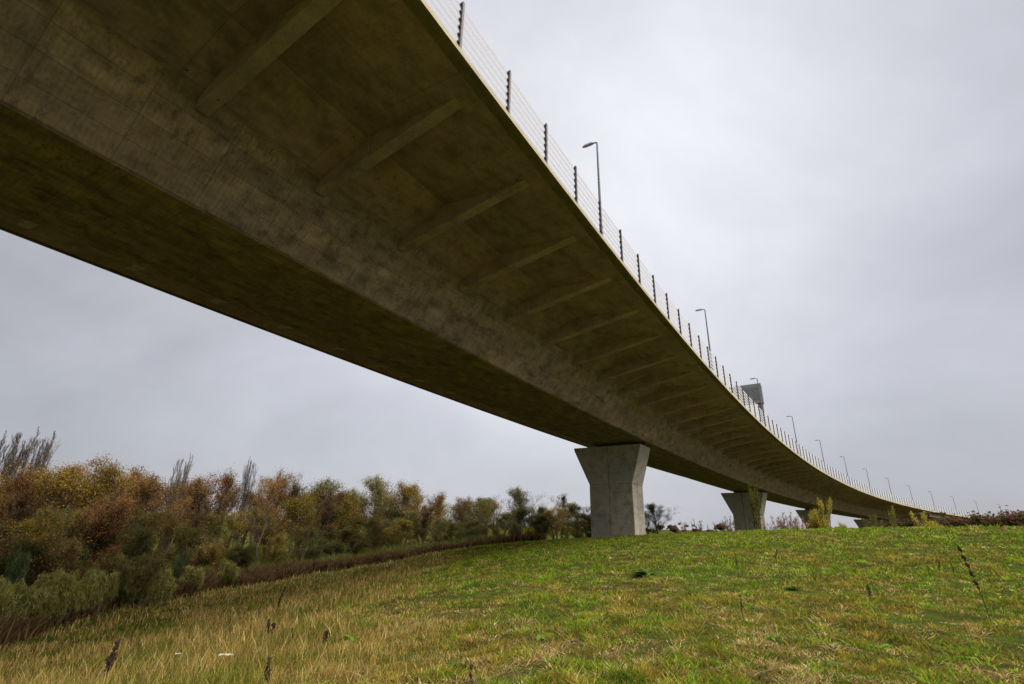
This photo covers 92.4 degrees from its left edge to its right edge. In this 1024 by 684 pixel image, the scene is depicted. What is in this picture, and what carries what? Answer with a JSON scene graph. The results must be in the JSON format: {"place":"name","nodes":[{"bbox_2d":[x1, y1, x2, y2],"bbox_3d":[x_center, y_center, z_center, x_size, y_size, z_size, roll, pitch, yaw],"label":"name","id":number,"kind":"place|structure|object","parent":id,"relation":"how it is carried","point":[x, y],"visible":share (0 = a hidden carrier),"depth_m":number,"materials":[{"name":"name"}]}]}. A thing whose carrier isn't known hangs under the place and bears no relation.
{"place":"outdoors","nodes":[
{"label":"outdoors","id":0,"kind":"place"},
{"bbox_2d":[0,0,1023,530],"label":"sky","id":1,"kind":"structure","parent":0,"point":[837,186],"materials":[{"name":"grey"}]},
{"bbox_2d":[2,518,1023,683],"bbox_3d":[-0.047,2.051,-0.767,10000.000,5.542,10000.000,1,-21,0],"label":"ground","id":2,"kind":"structure","parent":0,"point":[929,615],"depth_m":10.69,"materials":[{"name":"green plant"}]},
{"bbox_2d":[0,484,26,534],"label":"tree","id":3,"kind":"object","parent":2,"relation":"on","point":[3,507],"visible":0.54,"depth_m":31.33,"materials":[{"name":"brown plant"}]},
{"bbox_2d":[0,440,26,486],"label":"poplar tree","id":4,"kind":"object","parent":2,"relation":"on","point":[14,464],"visible":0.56,"depth_m":44.39,"materials":[{"name":"grey plant"}]},
{"bbox_2d":[3,546,34,585],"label":"silvery shrub","id":5,"kind":"object","parent":2,"relation":"on","point":[17,566],"visible":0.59,"depth_m":24.06,"materials":[{"name":"green plant"}]},
{"bbox_2d":[0,522,39,577],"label":"brown shrub","id":6,"kind":"object","parent":2,"relation":"on","point":[11,541],"visible":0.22,"depth_m":26.24,"materials":[{"name":"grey plant"}]},
{"bbox_2d":[0,463,44,535],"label":"tree","id":7,"kind":"object","parent":2,"relation":"on","point":[18,482],"visible":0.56,"depth_m":36.31,"materials":[{"name":"brown plant"}]},
{"bbox_2d":[0,574,51,620],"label":"willow shrub","id":8,"kind":"object","parent":2,"relation":"on","point":[10,595],"visible":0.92,"depth_m":19.66,"materials":[{"name":"green plant"}]},
{"bbox_2d":[0,487,54,544],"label":"bare tree","id":9,"kind":"object","parent":2,"relation":"on","point":[23,500],"visible":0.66,"depth_m":30.28,"materials":[{"name":"brown plant"}]},
{"bbox_2d":[2,427,52,493],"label":"poplar tree","id":10,"kind":"object","parent":2,"relation":"on","point":[11,458],"visible":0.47,"depth_m":45.42,"materials":[{"name":"grey plant"}]},
{"bbox_2d":[0,531,63,594],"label":"dark tree","id":11,"kind":"object","parent":2,"relation":"on","point":[33,547],"visible":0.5,"depth_m":25.23,"materials":[{"name":"green plant"}]},
{"bbox_2d":[1,514,73,559],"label":"golden tree","id":12,"kind":"object","parent":2,"relation":"on","point":[24,526],"visible":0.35,"depth_m":29.93,"materials":[{"name":"yellow plant"}]},
{"bbox_2d":[17,431,61,478],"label":"poplar tree","id":13,"kind":"object","parent":2,"relation":"on","point":[50,444],"visible":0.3,"depth_m":46.70,"materials":[{"name":"grey plant"}]},
{"bbox_2d":[1,528,84,590],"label":"brown shrub","id":14,"kind":"object","parent":2,"relation":"on","point":[57,551],"visible":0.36,"depth_m":26.16,"materials":[{"name":"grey plant"}]},
{"bbox_2d":[20,570,72,603],"bbox_3d":[-21.380,11.671,22.321,1.959,2.315,2.170,7,-21,-16],"label":"willow shrub","id":15,"kind":"object","parent":2,"relation":"on","point":[60,581],"visible":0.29,"depth_m":22.53,"materials":[{"name":"green plant"}]},
{"bbox_2d":[0,456,99,537],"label":"golden tree","id":16,"kind":"object","parent":2,"relation":"on","point":[62,478],"visible":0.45,"depth_m":38.20,"materials":[{"name":"brown plant"}]},
{"bbox_2d":[32,590,71,621],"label":"willow shrub","id":17,"kind":"object","parent":2,"relation":"on","point":[53,605],"visible":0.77,"depth_m":20.96,"materials":[{"name":"green plant"}]},
{"bbox_2d":[16,504,91,556],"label":"olive tree","id":18,"kind":"object","parent":2,"relation":"on","point":[66,516],"visible":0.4,"depth_m":31.65,"materials":[{"name":"green plant"}]},
{"bbox_2d":[29,493,81,544],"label":"birch tree","id":19,"kind":"object","parent":2,"relation":"on","point":[70,500],"visible":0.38,"depth_m":33.07,"materials":[{"name":"brown plant"}]},
{"bbox_2d":[32,567,97,601],"bbox_3d":[-21.679,12.030,23.374,2.256,2.377,2.692,4,-21,-8],"label":"willow shrub","id":20,"kind":"object","parent":2,"relation":"on","point":[91,572],"visible":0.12,"depth_m":24.17,"materials":[{"name":"green plant"}]},
{"bbox_2d":[45,501,95,554],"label":"tree","id":21,"kind":"object","parent":2,"relation":"on","point":[79,514],"visible":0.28,"depth_m":35.47,"materials":[{"name":"brown plant"}]},
{"bbox_2d":[38,456,111,541],"bbox_3d":[-36.871,14.364,40.451,5.158,10.327,5.358,-2,-21,8],"label":"tree","id":22,"kind":"object","parent":2,"relation":"on","point":[79,468],"visible":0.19,"depth_m":41.13,"materials":[{"name":"brown plant"}]},
{"bbox_2d":[63,548,103,580],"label":"brown shrub","id":23,"kind":"object","parent":2,"relation":"on","point":[83,570],"visible":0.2,"depth_m":31.23,"materials":[{"name":"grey plant"}]},
{"bbox_2d":[58,571,110,614],"bbox_3d":[-20.410,12.034,23.168,2.040,2.324,1.834,-5,-21,16],"label":"willow shrub","id":24,"kind":"object","parent":2,"relation":"on","point":[79,598],"visible":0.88,"depth_m":23.05,"materials":[{"name":"green plant"}]},
{"bbox_2d":[52,450,136,552],"bbox_3d":[-34.359,14.015,39.626,5.389,10.553,6.923,17,-25,-35],"label":"golden tree","id":25,"kind":"object","parent":2,"relation":"on","point":[105,481],"visible":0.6,"depth_m":40.89,"materials":[{"name":"brown plant"}]},
{"bbox_2d":[62,514,142,568],"bbox_3d":[-29.916,14.834,34.723,3.655,5.027,5.393,-14,-26,36],"label":"dark tree","id":26,"kind":"object","parent":2,"relation":"on","point":[87,553],"visible":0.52,"depth_m":34.95,"materials":[{"name":"green plant"}]},
{"bbox_2d":[71,488,138,563],"bbox_3d":[-29.369,14.136,35.395,4.861,6.853,4.117,-6,-22,18],"label":"tree","id":27,"kind":"object","parent":2,"relation":"on","point":[121,510],"visible":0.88,"depth_m":35.20,"materials":[{"name":"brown plant"}]},
{"bbox_2d":[93,568,121,604],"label":"willow shrub","id":28,"kind":"object","parent":2,"relation":"on","point":[112,589],"visible":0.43,"depth_m":25.03,"materials":[{"name":"green plant"}]},
{"bbox_2d":[93,551,131,576],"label":"brown shrub","id":29,"kind":"object","parent":2,"relation":"on","point":[105,566],"visible":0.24,"depth_m":31.98,"materials":[{"name":"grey plant"}]},
{"bbox_2d":[104,638,121,676],"bbox_3d":[-5.609,4.493,6.845,0.130,0.650,0.098,1,-21,0],"label":"dead dock","id":30,"kind":"object","parent":2,"relation":"on","point":[109,660],"visible":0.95,"depth_m":6.86,"materials":[{"name":"brown plant"}]},
{"bbox_2d":[85,466,153,559],"bbox_3d":[-35.830,15.742,43.691,6.351,9.969,6.664,0,-21,3],"label":"tree","id":31,"kind":"object","parent":2,"relation":"on","point":[133,487],"visible":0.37,"depth_m":44.60,"materials":[{"name":"brown plant"}]},
{"bbox_2d":[87,553,164,609],"bbox_3d":[-20.458,12.752,25.930,3.707,3.059,3.212,8,-22,-18],"label":"willow shrub","id":32,"kind":"object","parent":2,"relation":"on","point":[135,586],"visible":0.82,"depth_m":25.67,"materials":[{"name":"green plant"}]},
{"bbox_2d":[99,524,165,573],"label":"dark tree","id":33,"kind":"object","parent":2,"relation":"on","point":[145,534],"visible":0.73,"depth_m":33.44,"materials":[{"name":"green plant"}]},
{"bbox_2d":[122,503,172,562],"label":"olive tree","id":34,"kind":"object","parent":2,"relation":"on","point":[153,516],"visible":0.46,"depth_m":40.57,"materials":[{"name":"green plant"}]},
{"bbox_2d":[119,463,182,559],"bbox_3d":[-33.519,16.677,46.336,7.590,9.994,7.055,8,-21,-17],"label":"tree","id":35,"kind":"object","parent":2,"relation":"on","point":[154,488],"visible":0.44,"depth_m":46.69,"materials":[{"name":"brown plant"}]},
{"bbox_2d":[141,568,178,605],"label":"willow shrub","id":36,"kind":"object","parent":2,"relation":"on","point":[164,587],"visible":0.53,"depth_m":27.07,"materials":[{"name":"green plant"}]},
{"bbox_2d":[155,500,188,555],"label":"birch tree","id":37,"kind":"object","parent":2,"relation":"on","point":[176,520],"visible":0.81,"depth_m":39.95,"materials":[{"name":"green plant"}]},
{"bbox_2d":[158,453,192,548],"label":"poplar tree","id":38,"kind":"object","parent":2,"relation":"on","point":[186,473],"visible":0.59,"depth_m":52.24,"materials":[{"name":"grey plant"}]},
{"bbox_2d":[154,516,200,564],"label":"golden tree","id":39,"kind":"object","parent":2,"relation":"on","point":[172,533],"visible":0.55,"depth_m":39.78,"materials":[{"name":"yellow plant"}]},
{"bbox_2d":[172,549,188,579],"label":"silvery shrub","id":40,"kind":"object","parent":2,"relation":"on","point":[178,568],"visible":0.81,"depth_m":32.49,"materials":[{"name":"green plant"}]},
{"bbox_2d":[167,524,205,571],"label":"olive tree","id":41,"kind":"object","parent":2,"relation":"on","point":[181,538],"visible":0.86,"depth_m":36.21,"materials":[{"name":"green plant"}]},
{"bbox_2d":[178,565,205,590],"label":"willow shrub","id":42,"kind":"object","parent":2,"relation":"on","point":[192,575],"visible":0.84,"depth_m":30.95,"materials":[{"name":"green plant"}]},
{"bbox_2d":[171,494,222,558],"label":"tree","id":43,"kind":"object","parent":2,"relation":"on","point":[185,514],"visible":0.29,"depth_m":45.15,"materials":[{"name":"brown plant"}]},
{"bbox_2d":[170,469,225,535],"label":"tree","id":44,"kind":"object","parent":2,"relation":"on","point":[199,481],"visible":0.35,"depth_m":52.12,"materials":[{"name":"brown plant"}]},
{"bbox_2d":[183,534,227,569],"bbox_3d":[-24.409,17.023,38.671,2.427,3.613,3.302,-29,-36,53],"label":"brown shrub","id":45,"kind":"object","parent":2,"relation":"on","point":[205,554],"visible":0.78,"depth_m":38.66,"materials":[{"name":"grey plant"}]},
{"bbox_2d":[180,507,232,554],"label":"dark tree","id":46,"kind":"object","parent":2,"relation":"on","point":[216,527],"visible":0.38,"depth_m":46.58,"materials":[{"name":"green plant"}]},
{"bbox_2d":[183,481,234,557],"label":"bare tree","id":47,"kind":"object","parent":2,"relation":"on","point":[198,507],"visible":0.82,"depth_m":43.46,"materials":[{"name":"brown plant"}]},
{"bbox_2d":[203,466,243,539],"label":"tree","id":48,"kind":"object","parent":2,"relation":"on","point":[226,485],"visible":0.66,"depth_m":55.43,"materials":[{"name":"brown plant"}]},
{"bbox_2d":[216,560,240,587],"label":"willow shrub","id":49,"kind":"object","parent":2,"relation":"on","point":[232,574],"visible":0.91,"depth_m":34.34,"materials":[{"name":"green plant"}]},
{"bbox_2d":[217,508,252,557],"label":"golden tree","id":50,"kind":"object","parent":2,"relation":"on","point":[228,540],"visible":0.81,"depth_m":48.85,"materials":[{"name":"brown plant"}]},
{"bbox_2d":[222,544,257,568],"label":"dark tree","id":51,"kind":"object","parent":2,"relation":"on","point":[245,558],"visible":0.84,"depth_m":40.72,"materials":[{"name":"green plant"}]},
{"bbox_2d":[232,455,257,557],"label":"poplar tree","id":52,"kind":"object","parent":2,"relation":"on","point":[244,499],"visible":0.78,"depth_m":55.29,"materials":[{"name":"grey plant"}]},
{"bbox_2d":[241,508,279,556],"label":"olive tree","id":53,"kind":"object","parent":2,"relation":"on","point":[257,518],"visible":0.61,"depth_m":48.01,"materials":[{"name":"green plant"}]},
{"bbox_2d":[247,487,274,560],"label":"birch tree","id":54,"kind":"object","parent":2,"relation":"on","point":[252,532],"visible":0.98,"depth_m":44.51,"materials":[{"name":"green plant"}]},
{"bbox_2d":[241,473,287,545],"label":"tree","id":55,"kind":"object","parent":2,"relation":"on","point":[268,488],"visible":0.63,"depth_m":58.23,"materials":[{"name":"brown plant"}]},
{"bbox_2d":[19,533,510,592],"bbox_3d":[-24.692,14.101,31.165,34.757,4.314,64.473,-5,-21,16],"label":"bramble","id":56,"kind":"object","parent":2,"relation":"on","point":[334,556],"visible":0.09,"depth_m":48.37,"materials":[{"name":"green plant"}]},
{"bbox_2d":[0,532,546,649],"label":"dead weeds","id":57,"kind":"object","parent":2,"relation":"on","point":[15,630],"visible":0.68,"depth_m":36.01,"materials":[{"name":"brown plant"}]},
{"bbox_2d":[253,503,298,555],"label":"tree","id":58,"kind":"object","parent":2,"relation":"on","point":[269,513],"visible":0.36,"depth_m":49.90,"materials":[{"name":"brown plant"}]},
{"bbox_2d":[250,467,304,551],"bbox_3d":[-28.654,21.081,60.493,5.932,11.151,5.864,-1,-21,6],"label":"tree","id":59,"kind":"object","parent":2,"relation":"on","point":[284,481],"visible":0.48,"depth_m":61.06,"materials":[{"name":"brown plant"}]},
{"bbox_2d":[263,533,302,562],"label":"golden tree","id":60,"kind":"object","parent":2,"relation":"on","point":[279,543],"visible":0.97,"depth_m":43.97,"materials":[{"name":"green plant"}]},
{"bbox_2d":[0,546,591,683],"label":"tall grass","id":61,"kind":"structure","parent":2,"relation":"on","point":[151,662],"depth_m":10.35,"materials":[{"name":"beige plant"}]},
{"bbox_2d":[280,479,319,552],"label":"bare tree","id":62,"kind":"object","parent":2,"relation":"on","point":[296,494],"visible":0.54,"depth_m":60.85,"materials":[{"name":"brown plant"}]},
{"bbox_2d":[270,492,332,553],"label":"golden tree","id":63,"kind":"object","parent":2,"relation":"on","point":[295,508],"visible":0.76,"depth_m":52.40,"materials":[{"name":"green plant"}]},
{"bbox_2d":[285,522,338,558],"bbox_3d":[-19.810,19.816,47.754,5.880,4.202,4.933,-5,-21,15],"label":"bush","id":64,"kind":"object","parent":2,"relation":"on","point":[314,531],"visible":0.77,"depth_m":47.49,"materials":[{"name":"green plant"}]},
{"bbox_2d":[280,475,347,552],"bbox_3d":[-25.178,22.355,62.948,6.564,10.511,10.970,0,-21,4],"label":"olive tree","id":65,"kind":"object","parent":2,"relation":"on","point":[327,483],"visible":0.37,"depth_m":63.83,"materials":[{"name":"green plant"}]},
{"bbox_2d":[282,505,362,552],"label":"olive tree","id":66,"kind":"object","parent":2,"relation":"on","point":[338,509],"visible":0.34,"depth_m":55.35,"materials":[{"name":"green plant"}]},
{"bbox_2d":[313,490,343,554],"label":"bare tree","id":67,"kind":"object","parent":2,"relation":"on","point":[326,514],"visible":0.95,"depth_m":51.24,"materials":[{"name":"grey plant"}]},
{"bbox_2d":[313,523,355,554],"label":"olive tree","id":68,"kind":"object","parent":2,"relation":"on","point":[330,551],"visible":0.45,"depth_m":52.67,"materials":[{"name":"green plant"}]},
{"bbox_2d":[325,528,365,554],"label":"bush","id":69,"kind":"object","parent":2,"relation":"on","point":[351,540],"visible":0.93,"depth_m":50.76,"materials":[{"name":"green plant"}]},
{"bbox_2d":[328,496,367,554],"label":"golden tree","id":70,"kind":"object","parent":2,"relation":"on","point":[347,505],"visible":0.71,"depth_m":57.12,"materials":[{"name":"brown plant"}]},
{"bbox_2d":[335,486,378,549],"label":"olive tree","id":71,"kind":"object","parent":2,"relation":"on","point":[354,495],"visible":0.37,"depth_m":66.69,"materials":[{"name":"green plant"}]},
{"bbox_2d":[342,514,380,549],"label":"dark tree","id":72,"kind":"object","parent":2,"relation":"on","point":[360,523],"visible":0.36,"depth_m":58.62,"materials":[{"name":"green plant"}]},
{"bbox_2d":[355,515,398,549],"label":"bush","id":73,"kind":"object","parent":2,"relation":"on","point":[377,540],"visible":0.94,"depth_m":52.93,"materials":[{"name":"green plant"}]},
{"bbox_2d":[359,473,414,548],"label":"olive tree","id":74,"kind":"object","parent":2,"relation":"on","point":[378,491],"visible":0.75,"depth_m":68.60,"materials":[{"name":"green plant"}]},
{"bbox_2d":[370,504,423,547],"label":"dark tree","id":75,"kind":"object","parent":2,"relation":"on","point":[393,514],"visible":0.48,"depth_m":63.25,"materials":[{"name":"green plant"}]},
{"bbox_2d":[382,517,415,547],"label":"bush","id":76,"kind":"object","parent":2,"relation":"on","point":[407,526],"visible":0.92,"depth_m":57.85,"materials":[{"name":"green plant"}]},
{"bbox_2d":[382,480,417,533],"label":"golden tree","id":77,"kind":"object","parent":2,"relation":"on","point":[407,491],"visible":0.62,"depth_m":71.21,"materials":[{"name":"plant"}]},
{"bbox_2d":[397,480,438,540],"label":"golden tree","id":78,"kind":"object","parent":2,"relation":"on","point":[419,498],"visible":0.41,"depth_m":74.78,"materials":[{"name":"brown plant"}]},
{"bbox_2d":[415,505,435,542],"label":"bare tree","id":79,"kind":"object","parent":2,"relation":"on","point":[424,513],"visible":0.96,"depth_m":64.17,"materials":[{"name":"brown plant"}]},
{"bbox_2d":[401,507,453,545],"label":"olive tree","id":80,"kind":"object","parent":2,"relation":"on","point":[416,512],"visible":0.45,"depth_m":66.86,"materials":[{"name":"green plant"}]},
{"bbox_2d":[425,488,447,540],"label":"tree","id":81,"kind":"object","parent":2,"relation":"on","point":[439,500],"visible":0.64,"depth_m":75.90,"materials":[{"name":"brown plant"}]},
{"bbox_2d":[422,515,466,542],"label":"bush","id":82,"kind":"object","parent":2,"relation":"on","point":[435,538],"visible":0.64,"depth_m":64.66,"materials":[{"name":"green plant"}]},
{"bbox_2d":[436,522,466,542],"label":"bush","id":83,"kind":"object","parent":2,"relation":"on","point":[450,527],"visible":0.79,"depth_m":61.12,"materials":[{"name":"green plant"}]},
{"bbox_2d":[445,495,473,538],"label":"tree","id":84,"kind":"object","parent":2,"relation":"on","point":[461,508],"visible":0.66,"depth_m":76.63,"materials":[{"name":"brown plant"}]},
{"bbox_2d":[450,516,490,539],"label":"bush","id":85,"kind":"object","parent":2,"relation":"on","point":[473,526],"visible":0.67,"depth_m":62.88,"materials":[{"name":"green plant"}]},
{"bbox_2d":[464,497,497,534],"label":"olive tree","id":86,"kind":"object","parent":2,"relation":"on","point":[483,505],"visible":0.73,"depth_m":69.02,"materials":[{"name":"green plant"}]},
{"bbox_2d":[454,492,507,534],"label":"dark tree","id":87,"kind":"object","parent":2,"relation":"on","point":[491,524],"visible":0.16,"depth_m":78.98,"materials":[{"name":"green plant"}]},
{"bbox_2d":[0,0,969,537],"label":"viaduct","id":88,"kind":"object","parent":2,"relation":"on","point":[378,186],"visible":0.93,"depth_m":19.66,"materials":[{"name":"concrete"}]},
{"bbox_2d":[425,0,995,516],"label":"barrier fence","id":89,"kind":"object","parent":88,"relation":"on","point":[773,426],"visible":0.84,"depth_m":22.49,"materials":[{"name":"paint"}]},
{"bbox_2d":[729,383,766,425],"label":"message sign","id":90,"kind":"object","parent":88,"relation":"on","point":[751,391],"visible":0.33,"depth_m":65.71,"materials":[{"name":"metal"}]},
{"bbox_2d":[489,511,526,535],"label":"dark tree","id":91,"kind":"object","parent":2,"relation":"on","point":[503,516],"visible":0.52,"depth_m":74.17,"materials":[{"name":"green plant"}]},
{"bbox_2d":[503,485,547,533],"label":"olive tree","id":92,"kind":"object","parent":2,"relation":"on","point":[517,494],"visible":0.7,"depth_m":78.50,"materials":[{"name":"green plant"}]},
{"bbox_2d":[499,506,552,535],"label":"dark tree","id":93,"kind":"object","parent":2,"relation":"on","point":[521,513],"visible":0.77,"depth_m":70.21,"materials":[{"name":"green plant"}]},
{"bbox_2d":[523,514,561,539],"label":"dark tree","id":94,"kind":"object","parent":2,"relation":"on","point":[544,527],"visible":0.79,"depth_m":68.04,"materials":[{"name":"green plant"}]},
{"bbox_2d":[542,508,563,538],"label":"golden tree","id":95,"kind":"object","parent":2,"relation":"on","point":[546,511],"visible":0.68,"depth_m":75.75,"materials":[{"name":"brown plant"}]},
{"bbox_2d":[562,519,588,537],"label":"olive tree","id":96,"kind":"object","parent":2,"relation":"on","point":[577,526],"visible":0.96,"depth_m":71.24,"materials":[{"name":"green plant"}]},
{"bbox_2d":[561,502,590,537],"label":"dark tree","id":97,"kind":"object","parent":2,"relation":"on","point":[572,508],"visible":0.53,"depth_m":82.49,"materials":[{"name":"green plant"}]},
{"bbox_2d":[439,518,846,532],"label":"distant wood","id":98,"kind":"object","parent":2,"relation":"on","point":[673,528],"visible":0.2,"depth_m":238.94,"materials":[{"name":"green plant"}]},
{"bbox_2d":[644,502,681,533],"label":"dark tree","id":99,"kind":"object","parent":2,"relation":"on","point":[650,508],"visible":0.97,"depth_m":75.91,"materials":[{"name":"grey plant"}]},
{"bbox_2d":[747,481,761,529],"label":"birch tree","id":100,"kind":"object","parent":2,"relation":"on","point":[755,500],"visible":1,"depth_m":56.58,"materials":[{"name":"green plant"}]},
{"bbox_2d":[808,497,833,528],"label":"yellow shrub","id":101,"kind":"object","parent":2,"relation":"on","point":[819,521],"visible":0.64,"depth_m":54.74,"materials":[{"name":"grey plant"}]},
{"bbox_2d":[876,516,925,526],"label":"hedge bush","id":102,"kind":"object","parent":2,"relation":"on","point":[908,522],"visible":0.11,"depth_m":64.57,"materials":[{"name":"brown plant"}]},
{"bbox_2d":[935,507,1019,526],"bbox_3d":[54.015,22.457,56.886,7.421,6.312,6.822,-9,-23,26],"label":"hedge bush","id":103,"kind":"object","parent":2,"relation":"on","point":[975,519],"visible":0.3,"depth_m":55.67,"materials":[{"name":"brown plant"}]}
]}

